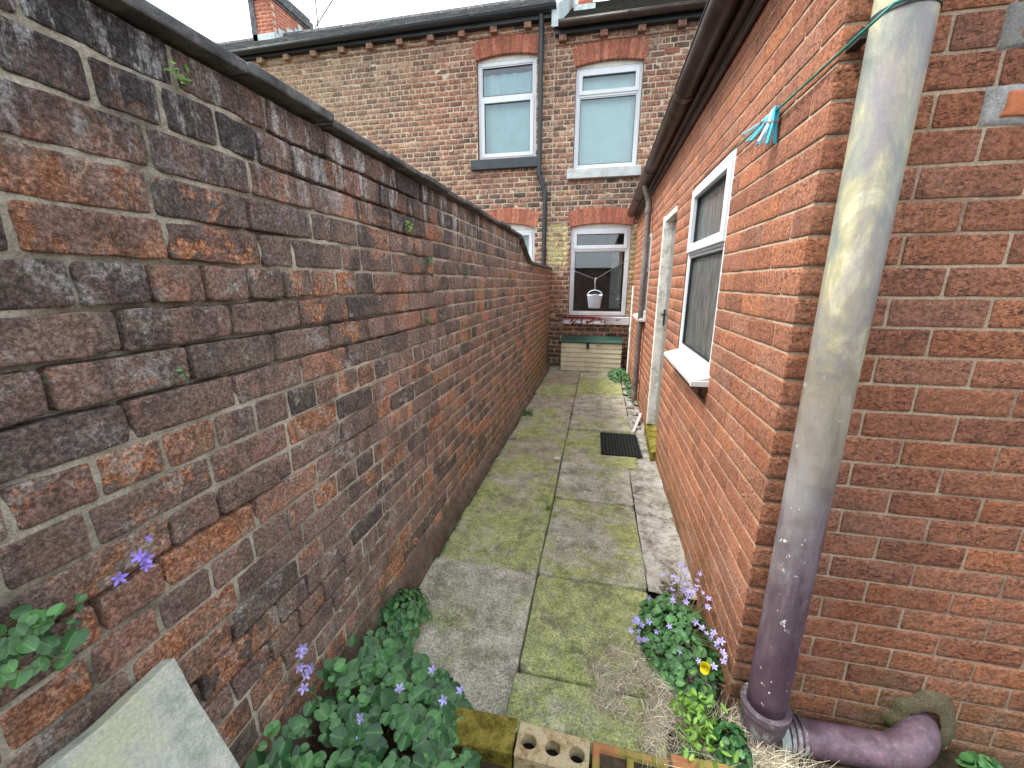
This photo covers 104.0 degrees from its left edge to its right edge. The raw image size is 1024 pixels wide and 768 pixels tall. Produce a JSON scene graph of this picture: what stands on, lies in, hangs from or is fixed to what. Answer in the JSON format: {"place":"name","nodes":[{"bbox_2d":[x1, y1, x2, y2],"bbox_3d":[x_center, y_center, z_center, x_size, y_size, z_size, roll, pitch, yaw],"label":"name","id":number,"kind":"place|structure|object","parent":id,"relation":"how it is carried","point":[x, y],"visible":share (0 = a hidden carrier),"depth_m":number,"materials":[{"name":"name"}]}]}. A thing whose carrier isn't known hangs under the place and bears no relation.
{"place":"outdoors","nodes":[
{"label":"outdoors","id":0,"kind":"place"},
{"bbox_2d":[147,0,605,42],"label":"sky","id":1,"kind":"structure","parent":0,"point":[217,20],"materials":[{"name":"white"}]},
{"bbox_2d":[217,0,575,266],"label":"terraced house","id":2,"kind":"structure","parent":0,"point":[448,98],"depth_m":7.32,"materials":[{"name":"brick"}]},
{"bbox_2d":[313,0,339,27],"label":"tv aerial","id":3,"kind":"object","parent":2,"relation":"attached to","point":[317,25],"visible":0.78,"depth_m":11.08,"materials":[{"name":"white metal"}]},
{"bbox_2d":[478,57,536,159],"bbox_3d":[-0.069,-4.859,7.178,1.055,1.548,0.193,3,14,12],"label":"window","id":4,"kind":"structure","parent":2,"relation":"in","point":[507,102],"depth_m":7.21,"materials":[{"name":"white plastic"}]},
{"bbox_2d":[516,229,534,260],"bbox_3d":[-0.052,-2.311,7.905,1.055,1.490,0.359,3,14,12],"label":"window","id":5,"kind":"structure","parent":2,"relation":"in","point":[528,234],"depth_m":7.54,"materials":[{"name":"white plastic"}]},
{"bbox_2d":[381,366,668,763],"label":"path","id":6,"kind":"structure","parent":0,"point":[577,551],"depth_m":2.22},
{"bbox_2d":[377,588,432,645],"bbox_3d":[-0.492,1.085,1.891,0.212,0.213,0.307,3,14,12],"label":"leafy plant","id":7,"kind":"object","parent":6,"relation":"on","point":[392,615],"visible":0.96,"depth_m":1.81,"materials":[{"name":"green plant"}]},
{"bbox_2d":[414,368,550,598],"bbox_3d":[0.109,0.398,4.922,0.075,0.030,6.194,3,14,12],"label":"wall foot moss","id":8,"kind":"object","parent":6,"relation":"on","point":[454,529],"depth_m":3.13,"materials":[{"name":"green plant"}]},
{"bbox_2d":[523,408,533,416],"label":"grass tuft","id":9,"kind":"object","parent":6,"relation":"on","point":[526,413],"visible":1,"depth_m":4.98,"materials":[{"name":"green plant"}]},
{"bbox_2d":[543,502,554,510],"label":"grass tuft","id":10,"kind":"object","parent":6,"relation":"on","point":[548,507],"visible":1,"depth_m":2.91,"materials":[{"name":"green plant"}]},
{"bbox_2d":[560,335,622,371],"bbox_3d":[1.480,-0.567,7.509,1.127,0.624,0.439,3,14,12],"label":"storage box","id":11,"kind":"object","parent":6,"relation":"on","point":[592,353],"visible":0.98,"depth_m":7.37,"materials":[{"name":"beige plastic"}]},
{"bbox_2d":[607,368,628,382],"bbox_3d":[1.865,-0.190,7.008,0.385,0.131,1.105,3,14,12],"label":"leafy plant","id":12,"kind":"object","parent":6,"relation":"on","point":[621,374],"visible":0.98,"depth_m":6.80,"materials":[{"name":"green plant"}]},
{"bbox_2d":[600,432,641,457],"bbox_3d":[1.096,0.612,4.079,0.378,0.015,0.580,3,14,11],"label":"door mat","id":13,"kind":"object","parent":6,"relation":"on","point":[619,444],"depth_m":4.04,"materials":[{"name":"black rubber"}]},
{"bbox_2d":[581,625,723,767],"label":"dry grass","id":14,"kind":"structure","parent":6,"relation":"on","point":[652,682],"depth_m":1.59,"materials":[{"name":"plant"}]},
{"bbox_2d":[324,377,1018,767],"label":"soil bed","id":15,"kind":"object","parent":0,"point":[944,759],"depth_m":1.48,"materials":[{"name":"brown soil"}]},
{"bbox_2d":[38,658,239,767],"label":"flagstone","id":16,"kind":"object","parent":15,"relation":"on","point":[156,716],"visible":1,"depth_m":0.82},
{"bbox_2d":[244,573,481,767],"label":"leafy plant","id":17,"kind":"object","parent":15,"relation":"on","point":[431,738],"visible":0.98,"depth_m":1.38,"materials":[{"name":"green plant"}]},
{"bbox_2d":[451,707,517,767],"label":"loose brick","id":18,"kind":"object","parent":15,"relation":"on","point":[490,737],"visible":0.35,"depth_m":1.45,"materials":[{"name":"yellow brick"}]},
{"bbox_2d":[514,722,589,767],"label":"loose brick","id":19,"kind":"object","parent":15,"relation":"on","point":[538,747],"visible":1,"depth_m":1.42,"materials":[{"name":"beige brick"}]},
{"bbox_2d":[591,741,668,767],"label":"loose brick","id":20,"kind":"object","parent":15,"relation":"on","point":[606,756],"visible":0.98,"depth_m":1.38,"materials":[{"name":"brick"}]},
{"bbox_2d":[621,381,639,415],"bbox_3d":[1.827,0.079,6.315,0.157,0.041,2.800,3,14,12],"label":"rubble strip","id":21,"kind":"object","parent":15,"relation":"on","point":[634,404],"visible":0.38,"depth_m":5.55,"materials":[{"name":"stone"}]},
{"bbox_2d":[623,378,633,402],"bbox_3d":[1.793,0.057,6.121,0.141,0.087,1.501,3,14,12],"label":"trailing weed","id":22,"kind":"object","parent":21,"relation":"on","point":[629,392],"visible":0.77,"depth_m":6.08,"materials":[{"name":"green plant"}]},
{"bbox_2d":[629,411,637,415],"bbox_3d":[1.537,0.375,5.053,0.108,0.061,0.124,14,20,43],"label":"stone","id":23,"kind":"object","parent":21,"relation":"on","point":[632,413],"visible":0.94,"depth_m":5.02,"materials":[{"name":"stone"}]},
{"bbox_2d":[625,416,696,599],"bbox_3d":[1.173,0.763,3.562,0.253,0.025,3.020,3,14,12],"label":"kerb strip","id":24,"kind":"object","parent":15,"relation":"on","point":[662,549],"visible":0.75,"depth_m":2.72,"materials":[{"name":"concrete"}]},
{"bbox_2d":[632,413,641,432],"bbox_3d":[1.459,0.448,4.659,0.027,0.050,0.598,6,16,24],"label":"white stick","id":25,"kind":"object","parent":24,"relation":"on","point":[637,422],"visible":1,"depth_m":4.62,"materials":[{"name":"paint"}]},
{"bbox_2d":[628,562,727,722],"bbox_3d":[0.741,1.092,1.882,0.388,0.266,0.836,3,14,12],"label":"bellflower plant","id":26,"kind":"object","parent":15,"relation":"on","point":[676,636],"visible":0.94,"depth_m":1.75,"materials":[{"name":"green plant"}]},
{"bbox_2d":[669,754,737,767],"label":"loose brick","id":27,"kind":"object","parent":15,"relation":"on","point":[683,763],"visible":0.91,"depth_m":1.36,"materials":[{"name":"orange brick"}]},
{"bbox_2d":[669,671,738,767],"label":"lime green plant","id":28,"kind":"object","parent":15,"relation":"on","point":[689,707],"visible":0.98,"depth_m":1.46,"materials":[{"name":"green plant"}]},
{"bbox_2d":[700,661,709,692],"bbox_3d":[0.738,1.187,1.556,0.035,0.236,0.035,3,14,12],"label":"yellow poppy","id":29,"kind":"object","parent":15,"relation":"on","point":[705,667],"visible":0.9,"depth_m":1.54,"materials":[{"name":"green plant"}]},
{"bbox_2d":[668,718,757,767],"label":"leafy weed","id":30,"kind":"object","parent":15,"relation":"on","point":[739,740],"visible":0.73,"depth_m":1.40,"materials":[{"name":"green plant"}]},
{"bbox_2d":[634,691,839,767],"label":"dry grass","id":31,"kind":"structure","parent":15,"relation":"on","point":[765,761],"depth_m":1.42,"materials":[{"name":"plant"}]},
{"bbox_2d":[955,750,1002,767],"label":"leafy weed","id":32,"kind":"object","parent":15,"relation":"on","point":[971,759],"visible":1,"depth_m":1.39,"materials":[{"name":"green plant"}]},
{"label":"ground","id":33,"kind":"structure","parent":0,"visible":0},
{"bbox_2d":[0,0,552,767],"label":"boundary wall","id":34,"kind":"structure","parent":33,"relation":"on","point":[304,450],"depth_m":1.00,"materials":[{"name":"brick"}]},
{"bbox_2d":[0,535,154,692],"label":"leafy plant","id":35,"kind":"object","parent":34,"relation":"attached to","point":[30,632],"visible":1,"depth_m":0.64,"materials":[{"name":"green plant"}]},
{"bbox_2d":[163,59,191,86],"bbox_3d":[-0.714,-0.662,0.856,0.023,0.054,0.051,1,14,3],"label":"wall sprig","id":36,"kind":"object","parent":34,"relation":"attached to","point":[181,77],"depth_m":0.86,"materials":[{"name":"green plant"}]},
{"bbox_2d":[176,366,188,381],"bbox_3d":[-0.738,-0.021,0.898,0.020,0.036,0.016,-2,14,-7],"label":"wall sprig","id":37,"kind":"object","parent":34,"relation":"attached to","point":[181,374],"depth_m":0.90,"materials":[{"name":"green plant"}]},
{"bbox_2d":[405,220,412,231],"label":"wall sprig","id":38,"kind":"object","parent":34,"relation":"attached to","point":[409,226],"depth_m":1.89,"materials":[{"name":"green plant"}]},
{"bbox_2d":[424,256,433,264],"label":"wall sprig","id":39,"kind":"object","parent":34,"relation":"attached to","point":[428,260],"depth_m":2.14,"materials":[{"name":"green plant"}]},
{"bbox_2d":[537,0,813,369],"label":"terraced house","id":40,"kind":"structure","parent":33,"relation":"on","point":[618,65],"depth_m":6.95,"materials":[{"name":"brick"}]},
{"bbox_2d":[568,227,630,315],"bbox_3d":[1.613,-2.073,7.450,1.060,1.573,0.076,3,14,12],"label":"window","id":41,"kind":"structure","parent":40,"relation":"in","point":[625,247],"depth_m":7.36,"materials":[{"name":"white plastic"}]},
{"bbox_2d":[573,63,642,168],"bbox_3d":[1.627,-4.550,6.868,1.080,1.580,0.164,3,14,12],"label":"window","id":42,"kind":"structure","parent":40,"relation":"in","point":[608,99],"depth_m":6.90,"materials":[{"name":"white plastic"}]},
{"bbox_2d":[609,242,622,307],"bbox_3d":[2.285,-2.375,8.795,0.230,1.400,0.030,3,14,12],"label":"inner door","id":43,"kind":"structure","parent":40,"relation":"in","point":[615,279],"depth_m":8.80,"materials":[{"name":"white paint"}]},
{"bbox_2d":[626,0,1023,767],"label":"house extension","id":44,"kind":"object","parent":33,"relation":"on","point":[834,434],"visible":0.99,"depth_m":1.31,"materials":[{"name":"red brick"}]},
{"bbox_2d":[567,256,634,278],"bbox_3d":[1.566,-2.071,7.129,1.193,0.404,0.185,4,15,16],"label":"string line","id":45,"kind":"object","parent":44,"relation":"attached to","point":[603,274],"visible":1,"depth_m":7.09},
{"bbox_2d":[587,278,602,307],"bbox_3d":[1.486,-1.631,7.170,0.280,0.540,0.174,3,14,12],"label":"hanging basket","id":46,"kind":"object","parent":45,"relation":"hanging from","point":[594,300],"visible":1,"depth_m":7.15,"materials":[{"name":"white plastic"}]},
{"bbox_2d":[633,233,651,321],"bbox_3d":[1.772,-1.421,5.387,0.147,1.075,0.924,3,14,12],"label":"drainpipe","id":47,"kind":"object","parent":44,"relation":"in","point":[635,315],"depth_m":5.08,"materials":[{"name":"white plastic"}]},
{"bbox_2d":[655,221,676,426],"bbox_3d":[1.488,-0.492,3.828,0.083,2.020,0.565,3,14,12],"label":"door","id":48,"kind":"structure","parent":44,"relation":"in","point":[665,314],"depth_m":3.97,"materials":[{"name":"white plastic"}]},
{"bbox_2d":[664,148,736,386],"bbox_3d":[1.125,-0.657,2.424,0.157,1.155,0.959,3,14,12],"label":"window","id":49,"kind":"structure","parent":44,"relation":"in","point":[710,205],"depth_m":2.39,"materials":[{"name":"white plastic"}]},
{"bbox_2d":[733,0,904,150],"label":"clothes line","id":50,"kind":"object","parent":44,"relation":"attached to","point":[845,47],"visible":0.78,"depth_m":1.04,"materials":[{"name":"plastic"}]},
{"bbox_2d":[742,115,767,142],"bbox_3d":[0.893,-0.933,1.448,0.115,0.037,0.013,-39,15,13],"label":"clothes peg","id":51,"kind":"object","parent":50,"relation":"attached to","point":[760,123],"visible":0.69,"depth_m":1.45,"materials":[{"name":"blue plastic"}]},
{"bbox_2d":[749,113,769,145],"bbox_3d":[0.902,-0.919,1.434,0.037,0.115,0.013,27,13,-12],"label":"clothes peg","id":52,"kind":"object","parent":50,"relation":"attached to","point":[759,130],"visible":0.54,"depth_m":1.43,"materials":[{"name":"teal plastic"}]},
{"bbox_2d":[757,109,772,144],"bbox_3d":[0.907,-0.910,1.413,0.036,0.115,0.013,15,9,-10],"label":"clothes peg","id":53,"kind":"object","parent":50,"relation":"attached to","point":[762,134],"visible":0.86,"depth_m":1.41,"materials":[{"name":"white plastic"}]},
{"bbox_2d":[759,108,773,145],"bbox_3d":[0.910,-0.908,1.410,0.036,0.115,0.013,7,19,-8],"label":"clothes peg","id":54,"kind":"object","parent":50,"relation":"attached to","point":[768,127],"visible":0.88,"depth_m":1.41,"materials":[{"name":"grey plastic"}]},
{"bbox_2d":[766,106,779,143],"bbox_3d":[0.914,-0.903,1.395,0.036,0.115,0.013,0,14,-6],"label":"clothes peg","id":55,"kind":"object","parent":50,"relation":"attached to","point":[774,121],"visible":0.98,"depth_m":1.39,"materials":[{"name":"teal plastic"}]}
]}

